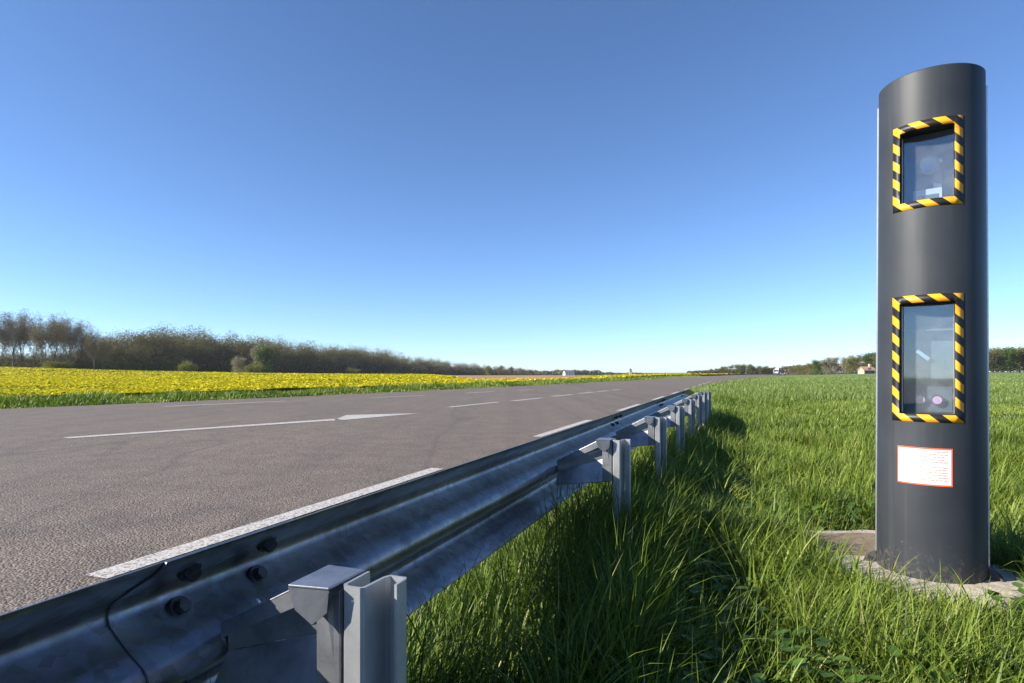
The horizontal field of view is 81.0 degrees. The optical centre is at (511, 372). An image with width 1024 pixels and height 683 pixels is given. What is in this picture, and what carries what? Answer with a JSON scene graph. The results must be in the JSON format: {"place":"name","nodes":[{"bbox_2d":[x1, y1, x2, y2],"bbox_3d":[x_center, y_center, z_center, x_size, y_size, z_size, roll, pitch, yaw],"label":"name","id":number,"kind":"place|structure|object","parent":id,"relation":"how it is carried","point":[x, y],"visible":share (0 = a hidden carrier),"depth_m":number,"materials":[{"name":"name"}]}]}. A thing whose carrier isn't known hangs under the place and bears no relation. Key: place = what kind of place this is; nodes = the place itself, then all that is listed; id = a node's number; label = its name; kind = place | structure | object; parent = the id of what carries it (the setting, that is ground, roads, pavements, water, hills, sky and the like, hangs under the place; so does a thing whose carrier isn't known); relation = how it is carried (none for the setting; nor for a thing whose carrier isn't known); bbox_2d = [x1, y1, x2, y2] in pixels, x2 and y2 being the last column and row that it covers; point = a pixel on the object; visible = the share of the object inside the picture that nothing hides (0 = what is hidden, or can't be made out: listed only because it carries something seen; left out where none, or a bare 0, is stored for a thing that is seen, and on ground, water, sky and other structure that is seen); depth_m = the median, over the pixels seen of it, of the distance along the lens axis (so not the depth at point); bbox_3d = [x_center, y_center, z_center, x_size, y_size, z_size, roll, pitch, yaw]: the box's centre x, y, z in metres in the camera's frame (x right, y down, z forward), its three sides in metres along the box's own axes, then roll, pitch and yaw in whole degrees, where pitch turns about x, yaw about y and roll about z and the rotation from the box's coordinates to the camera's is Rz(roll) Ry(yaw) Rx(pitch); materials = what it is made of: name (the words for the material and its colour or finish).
{"place":"outdoors","nodes":[
{"label":"outdoors","id":0,"kind":"place"},
{"bbox_2d":[0,366,772,399],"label":"rapeseed field","id":1,"kind":"structure","parent":0,"point":[35,381],"depth_m":53.13,"materials":[{"name":"yellow plant"}]},
{"bbox_2d":[0,374,806,614],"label":"road","id":2,"kind":"structure","parent":0,"point":[74,512],"depth_m":5.75,"materials":[{"name":"grey asphalt"}]},
{"bbox_2d":[65,381,710,578],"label":"road markings","id":3,"kind":"object","parent":2,"relation":"on","point":[121,568],"visible":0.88,"depth_m":3.42,"materials":[{"name":"paint"}]},
{"bbox_2d":[773,368,778,374],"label":"truck","id":4,"kind":"object","parent":2,"relation":"on","point":[776,370],"visible":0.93,"depth_m":272.78,"materials":[{"name":"white paint"}]},
{"bbox_2d":[0,0,1023,372],"label":"sky","id":5,"kind":"structure","parent":0,"point":[642,186],"materials":[{"name":"blue"}]},
{"bbox_2d":[449,375,595,378],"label":"ploughed field","id":6,"kind":"structure","parent":0,"point":[511,376],"depth_m":121.50,"materials":[{"name":"brown soil"}]},
{"bbox_2d":[407,372,1023,682],"bbox_3d":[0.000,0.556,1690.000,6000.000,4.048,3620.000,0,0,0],"label":"ground","id":7,"kind":"structure","parent":0,"point":[856,374],"depth_m":15.26,"materials":[{"name":"green plant"}]},
{"bbox_2d":[0,314,17,361],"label":"bare tree","id":8,"kind":"object","parent":7,"relation":"on","point":[4,348],"visible":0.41,"depth_m":150.38,"materials":[{"name":"brown plant"}]},
{"bbox_2d":[0,313,30,366],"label":"bare tree","id":9,"kind":"object","parent":7,"relation":"on","point":[13,334],"visible":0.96,"depth_m":146.16,"materials":[{"name":"brown plant"}]},
{"bbox_2d":[0,307,35,363],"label":"bare tree","id":10,"kind":"object","parent":7,"relation":"on","point":[20,349],"visible":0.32,"depth_m":150.38,"materials":[{"name":"brown plant"}]},
{"bbox_2d":[16,310,49,366],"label":"bare tree","id":11,"kind":"object","parent":7,"relation":"on","point":[27,341],"visible":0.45,"depth_m":147.47,"materials":[{"name":"brown plant"}]},
{"bbox_2d":[25,315,77,367],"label":"bare tree","id":12,"kind":"object","parent":7,"relation":"on","point":[38,343],"visible":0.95,"depth_m":143.22,"materials":[{"name":"brown plant"}]},
{"bbox_2d":[38,355,76,368],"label":"bush","id":13,"kind":"object","parent":7,"relation":"on","point":[63,364],"visible":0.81,"depth_m":143.12,"materials":[{"name":"green plant"}]},
{"bbox_2d":[41,313,73,366],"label":"bare tree","id":14,"kind":"object","parent":7,"relation":"on","point":[61,356],"visible":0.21,"depth_m":150.85,"materials":[{"name":"brown plant"}]},
{"bbox_2d":[43,313,72,361],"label":"bare tree","id":15,"kind":"object","parent":7,"relation":"on","point":[54,352],"visible":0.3,"depth_m":150.26,"materials":[{"name":"brown plant"}]},
{"bbox_2d":[38,313,88,360],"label":"bare tree","id":16,"kind":"object","parent":7,"relation":"on","point":[72,341],"visible":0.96,"depth_m":146.40,"materials":[{"name":"brown plant"}]},
{"bbox_2d":[69,319,93,367],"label":"bare tree","id":17,"kind":"object","parent":7,"relation":"on","point":[79,340],"visible":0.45,"depth_m":153.16,"materials":[{"name":"brown plant"}]},
{"bbox_2d":[76,326,105,368],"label":"bare tree","id":18,"kind":"object","parent":7,"relation":"on","point":[93,338],"visible":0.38,"depth_m":153.27,"materials":[{"name":"brown plant"}]},
{"bbox_2d":[81,330,116,368],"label":"bare tree","id":19,"kind":"object","parent":7,"relation":"on","point":[90,346],"visible":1,"depth_m":143.87,"materials":[{"name":"brown plant"}]},
{"bbox_2d":[95,340,113,369],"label":"bare tree","id":20,"kind":"object","parent":7,"relation":"on","point":[106,351],"visible":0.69,"depth_m":149.20,"materials":[{"name":"brown plant"}]},
{"bbox_2d":[177,355,198,371],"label":"bush","id":21,"kind":"object","parent":7,"relation":"on","point":[186,366],"visible":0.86,"depth_m":159.15,"materials":[{"name":"green plant"}]},
{"bbox_2d":[230,356,247,371],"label":"blossom tree","id":22,"kind":"object","parent":7,"relation":"on","point":[236,363],"visible":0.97,"depth_m":170.85,"materials":[{"name":"beige plant"}]},
{"bbox_2d":[241,358,264,372],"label":"bush","id":23,"kind":"object","parent":7,"relation":"on","point":[256,367],"visible":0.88,"depth_m":176.71,"materials":[{"name":"green plant"}]},
{"bbox_2d":[249,337,274,372],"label":"blossom tree","id":24,"kind":"object","parent":7,"relation":"on","point":[261,347],"visible":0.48,"depth_m":198.25,"materials":[{"name":"beige plant"}]},
{"bbox_2d":[253,344,273,372],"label":"green tree","id":25,"kind":"object","parent":7,"relation":"on","point":[265,354],"visible":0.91,"depth_m":194.95,"materials":[{"name":"green plant"}]},
{"bbox_2d":[0,321,544,374],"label":"woodland","id":26,"kind":"object","parent":7,"relation":"on","point":[159,351],"visible":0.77,"depth_m":204.33,"materials":[{"name":"brown plant"}]},
{"bbox_2d":[0,375,701,408],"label":"verge grass","id":27,"kind":"structure","parent":7,"relation":"on","point":[63,399],"depth_m":19.14,"materials":[{"name":"plant"}]},
{"bbox_2d":[344,365,361,373],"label":"bush","id":28,"kind":"object","parent":7,"relation":"on","point":[350,370],"visible":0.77,"depth_m":254.51,"materials":[{"name":"green plant"}]},
{"bbox_2d":[0,389,710,682],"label":"guardrail","id":29,"kind":"object","parent":7,"relation":"on","point":[323,596],"visible":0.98,"depth_m":0.97,"materials":[{"name":"metal"}]},
{"bbox_2d":[483,365,491,374],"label":"round tree","id":30,"kind":"object","parent":7,"relation":"on","point":[487,368],"visible":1,"depth_m":329.52,"materials":[{"name":"green plant"}]},
{"bbox_2d":[496,366,503,374],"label":"round tree","id":31,"kind":"object","parent":7,"relation":"on","point":[500,368],"visible":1,"depth_m":329.12,"materials":[{"name":"green plant"}]},
{"bbox_2d":[507,366,514,374],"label":"round tree","id":32,"kind":"object","parent":7,"relation":"on","point":[511,369],"visible":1,"depth_m":329.70,"materials":[{"name":"green plant"}]},
{"bbox_2d":[562,369,574,374],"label":"farmhouse","id":33,"kind":"object","parent":7,"relation":"on","point":[568,372],"visible":0.91,"depth_m":557.84,"materials":[{"name":"white plastic"}]},
{"bbox_2d":[209,452,1023,682],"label":"verge grass","id":34,"kind":"structure","parent":7,"relation":"on","point":[433,663],"depth_m":1.80,"materials":[{"name":"green plant"}]},
{"bbox_2d":[724,364,734,372],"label":"spring tree","id":35,"kind":"object","parent":7,"relation":"on","point":[731,367],"visible":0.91,"depth_m":269.29,"materials":[{"name":"green plant"}]},
{"bbox_2d":[732,363,744,373],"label":"spring tree","id":36,"kind":"object","parent":7,"relation":"on","point":[739,367],"visible":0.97,"depth_m":269.86,"materials":[{"name":"green plant"}]},
{"bbox_2d":[742,364,750,373],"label":"spring tree","id":37,"kind":"object","parent":7,"relation":"on","point":[745,368],"visible":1,"depth_m":269.71,"materials":[{"name":"green plant"}]},
{"bbox_2d":[470,441,1023,682],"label":"grass tussocks","id":38,"kind":"object","parent":7,"relation":"on","point":[847,481],"depth_m":2.19,"materials":[{"name":"green plant"}]},
{"bbox_2d":[747,364,756,373],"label":"spring tree","id":39,"kind":"object","parent":7,"relation":"on","point":[752,367],"visible":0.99,"depth_m":269.19,"materials":[{"name":"green plant"}]},
{"bbox_2d":[756,365,762,373],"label":"spring tree","id":40,"kind":"object","parent":7,"relation":"on","point":[759,368],"visible":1,"depth_m":268.43,"materials":[{"name":"green plant"}]},
{"bbox_2d":[762,365,770,374],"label":"spring tree","id":41,"kind":"object","parent":7,"relation":"on","point":[766,368],"visible":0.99,"depth_m":269.88,"materials":[{"name":"green plant"}]},
{"bbox_2d":[509,469,1023,682],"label":"verge weeds","id":42,"kind":"object","parent":7,"relation":"on","point":[755,676],"visible":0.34,"depth_m":1.71,"materials":[{"name":"green plant"}]},
{"bbox_2d":[532,359,1022,374],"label":"distant trees","id":43,"kind":"object","parent":7,"relation":"on","point":[599,372],"visible":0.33,"depth_m":327.55,"materials":[{"name":"green plant"}]},
{"bbox_2d":[550,418,1023,573],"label":"verge grass","id":44,"kind":"structure","parent":7,"relation":"on","point":[1006,452],"depth_m":4.54,"materials":[{"name":"green plant"}]},
{"bbox_2d":[795,363,805,374],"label":"spring tree","id":45,"kind":"object","parent":7,"relation":"on","point":[800,367],"visible":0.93,"depth_m":256.31,"materials":[{"name":"green plant"}]},
{"bbox_2d":[803,363,813,373],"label":"spring tree","id":46,"kind":"object","parent":7,"relation":"on","point":[807,369],"visible":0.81,"depth_m":253.02,"materials":[{"name":"green plant"}]},
{"bbox_2d":[806,363,817,374],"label":"spring tree","id":47,"kind":"object","parent":7,"relation":"on","point":[811,366],"visible":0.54,"depth_m":250.79,"materials":[{"name":"green plant"}]},
{"bbox_2d":[811,360,828,374],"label":"spring tree","id":48,"kind":"object","parent":7,"relation":"on","point":[816,365],"visible":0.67,"depth_m":246.11,"materials":[{"name":"green plant"}]},
{"bbox_2d":[818,357,835,373],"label":"spring tree","id":49,"kind":"object","parent":7,"relation":"on","point":[829,359],"visible":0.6,"depth_m":243.12,"materials":[{"name":"green plant"}]},
{"bbox_2d":[820,356,841,373],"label":"spring tree","id":50,"kind":"object","parent":7,"relation":"on","point":[833,362],"visible":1,"depth_m":240.72,"materials":[{"name":"green plant"}]},
{"bbox_2d":[800,530,874,551],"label":"concrete slab","id":51,"kind":"structure","parent":7,"relation":"on","point":[857,531],"depth_m":3.00,"materials":[{"name":"grey concrete"}]},
{"bbox_2d":[667,390,1023,443],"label":"verge grass","id":52,"kind":"structure","parent":7,"relation":"on","point":[738,413],"depth_m":11.53,"materials":[{"name":"green plant"}]},
{"bbox_2d":[839,357,854,372],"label":"spring tree","id":53,"kind":"object","parent":7,"relation":"on","point":[842,361],"visible":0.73,"depth_m":236.92,"materials":[{"name":"green plant"}]},
{"bbox_2d":[843,355,859,373],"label":"spring tree","id":54,"kind":"object","parent":7,"relation":"on","point":[852,359],"visible":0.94,"depth_m":234.49,"materials":[{"name":"green plant"}]},
{"bbox_2d":[855,354,868,368],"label":"spring tree","id":55,"kind":"object","parent":7,"relation":"on","point":[860,361],"visible":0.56,"depth_m":231.55,"materials":[{"name":"green plant"}]},
{"bbox_2d":[857,364,875,373],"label":"farmhouse","id":56,"kind":"object","parent":7,"relation":"on","point":[869,369],"visible":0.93,"depth_m":203.94,"materials":[{"name":"paint"}]},
{"bbox_2d":[858,352,875,371],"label":"spring tree","id":57,"kind":"object","parent":7,"relation":"on","point":[866,357],"visible":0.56,"depth_m":228.35,"materials":[{"name":"green plant"}]},
{"bbox_2d":[869,353,875,366],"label":"spring tree","id":58,"kind":"object","parent":7,"relation":"on","point":[873,358],"visible":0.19,"depth_m":225.94,"materials":[{"name":"green plant"}]},
{"bbox_2d":[828,555,1023,617],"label":"concrete pad","id":59,"kind":"object","parent":7,"relation":"on","point":[1005,584],"visible":0.12,"depth_m":2.25,"materials":[{"name":"grey concrete"}]},
{"bbox_2d":[864,63,1002,584],"bbox_3d":[1.704,-0.189,2.442,0.381,1.967,0.374,0,0,-9],"label":"speed camera","id":60,"kind":"object","parent":59,"relation":"on","point":[932,497],"visible":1,"depth_m":2.31,"materials":[{"name":"paint"}]},
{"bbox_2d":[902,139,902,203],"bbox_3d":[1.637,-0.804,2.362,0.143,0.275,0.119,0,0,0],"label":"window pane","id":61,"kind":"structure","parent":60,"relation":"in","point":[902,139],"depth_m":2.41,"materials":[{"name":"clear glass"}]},
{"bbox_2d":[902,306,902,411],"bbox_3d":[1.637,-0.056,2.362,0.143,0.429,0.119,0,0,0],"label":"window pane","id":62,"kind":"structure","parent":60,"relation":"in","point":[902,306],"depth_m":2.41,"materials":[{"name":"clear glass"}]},
{"bbox_2d":[989,346,1003,370],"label":"spring tree","id":63,"kind":"object","parent":7,"relation":"on","point":[991,355],"visible":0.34,"depth_m":196.42,"materials":[{"name":"green plant"}]},
{"bbox_2d":[989,347,1013,372],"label":"spring tree","id":64,"kind":"object","parent":7,"relation":"on","point":[999,349],"visible":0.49,"depth_m":198.40,"materials":[{"name":"green plant"}]},
{"bbox_2d":[990,346,1019,372],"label":"spring tree","id":65,"kind":"object","parent":7,"relation":"on","point":[1008,352],"visible":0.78,"depth_m":197.44,"materials":[{"name":"green plant"}]},
{"bbox_2d":[989,347,1023,372],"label":"spring tree","id":66,"kind":"object","parent":7,"relation":"on","point":[1017,354],"visible":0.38,"depth_m":198.44,"materials":[{"name":"green plant"}]},
{"bbox_2d":[1011,347,1023,372],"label":"spring tree","id":67,"kind":"object","parent":7,"relation":"on","point":[1021,356],"visible":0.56,"depth_m":199.02,"materials":[{"name":"green plant"}]},
{"bbox_2d":[814,532,874,557],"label":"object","id":68,"kind":"structure","parent":0,"point":[868,545],"depth_m":2.78,"materials":[{"name":"concrete"}]},
{"bbox_2d":[684,374,1023,404],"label":"field grass","id":69,"kind":"structure","parent":0,"point":[802,387],"depth_m":27.60,"materials":[{"name":"green plant"}]}
]}

